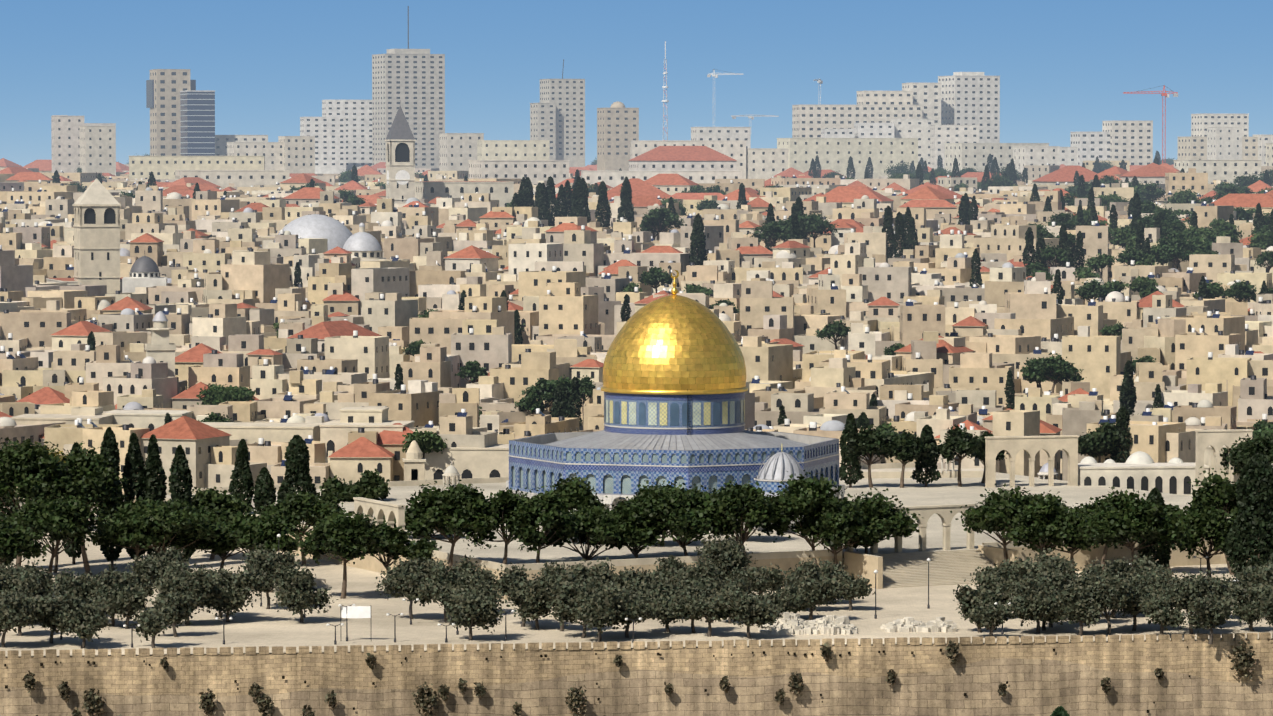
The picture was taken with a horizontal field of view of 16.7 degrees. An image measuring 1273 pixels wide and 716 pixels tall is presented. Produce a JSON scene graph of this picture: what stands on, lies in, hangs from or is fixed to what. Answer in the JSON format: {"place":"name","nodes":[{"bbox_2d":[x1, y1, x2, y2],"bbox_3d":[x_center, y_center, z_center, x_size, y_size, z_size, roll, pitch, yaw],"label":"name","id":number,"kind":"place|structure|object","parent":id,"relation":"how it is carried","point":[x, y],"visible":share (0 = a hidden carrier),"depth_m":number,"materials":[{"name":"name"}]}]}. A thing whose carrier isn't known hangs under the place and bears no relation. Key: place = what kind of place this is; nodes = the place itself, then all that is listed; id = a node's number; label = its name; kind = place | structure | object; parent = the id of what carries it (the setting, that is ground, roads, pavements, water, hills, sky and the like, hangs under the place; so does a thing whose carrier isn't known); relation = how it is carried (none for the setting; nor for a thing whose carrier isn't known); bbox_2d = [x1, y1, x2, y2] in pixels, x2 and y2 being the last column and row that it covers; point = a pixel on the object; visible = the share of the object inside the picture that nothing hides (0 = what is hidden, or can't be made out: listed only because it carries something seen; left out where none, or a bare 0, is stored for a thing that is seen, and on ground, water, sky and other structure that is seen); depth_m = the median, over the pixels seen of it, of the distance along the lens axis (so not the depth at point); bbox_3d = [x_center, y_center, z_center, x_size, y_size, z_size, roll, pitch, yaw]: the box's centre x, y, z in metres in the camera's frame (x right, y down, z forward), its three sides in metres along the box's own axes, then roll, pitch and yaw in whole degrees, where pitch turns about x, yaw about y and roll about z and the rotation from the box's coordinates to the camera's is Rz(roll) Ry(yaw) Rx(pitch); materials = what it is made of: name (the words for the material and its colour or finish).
{"place":"outdoors","nodes":[
{"label":"outdoors","id":0,"kind":"place"},
{"bbox_2d":[0,430,1272,657],"bbox_3d":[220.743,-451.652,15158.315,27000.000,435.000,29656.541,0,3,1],"label":"ground","id":1,"kind":"structure","parent":0,"point":[256,626],"depth_m":571.89,"materials":[{"name":"beige stone"}]},
{"bbox_2d":[0,383,1272,648],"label":"trees","id":2,"kind":"object","parent":1,"relation":"on","point":[54,491],"depth_m":612.81,"materials":[{"name":"green plant"}]},
{"bbox_2d":[0,151,1272,498],"bbox_3d":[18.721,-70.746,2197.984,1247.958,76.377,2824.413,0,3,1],"label":"city","id":3,"kind":"object","parent":1,"relation":"on","point":[226,298],"depth_m":1042.58},
{"bbox_2d":[0,632,1272,715],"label":"wall","id":4,"kind":"structure","parent":1,"relation":"on","point":[1039,676],"depth_m":546.28,"materials":[{"name":"stone"}]},
{"bbox_2d":[22,639,1255,715],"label":"wall shrubs","id":5,"kind":"object","parent":4,"relation":"attached to","point":[576,701],"depth_m":541.39,"materials":[{"name":"green plant"}]},
{"bbox_2d":[60,534,1245,647],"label":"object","id":6,"kind":"object","parent":1,"relation":"on","point":[791,623],"visible":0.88,"depth_m":563.93,"materials":[{"name":"beige stone"}]},
{"bbox_2d":[46,6,1272,376],"bbox_3d":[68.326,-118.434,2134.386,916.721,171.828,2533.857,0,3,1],"label":"distant city skyline","id":7,"kind":"structure","parent":1,"relation":"on","point":[396,122],"depth_m":2649.64,"materials":[{"name":"concrete"}]},
{"bbox_2d":[134,444,1249,599],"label":"paved plaza","id":8,"kind":"structure","parent":1,"relation":"on","point":[949,547],"depth_m":647.03,"materials":[{"name":"stone"}]},
{"bbox_2d":[506,270,844,525],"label":"dome of the rock","id":9,"kind":"structure","parent":8,"relation":"on","point":[674,388],"depth_m":693.36,"materials":[{"name":"blue tile"}]},
{"bbox_2d":[0,0,1272,166],"label":"sky","id":10,"kind":"structure","parent":0,"point":[1063,67],"materials":[{"name":"blue"}]},
{"bbox_2d":[10,407,1272,495],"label":"arcaded buildings","id":11,"kind":"structure","parent":0,"point":[1139,470],"depth_m":784.01,"materials":[{"name":"beige stone"}]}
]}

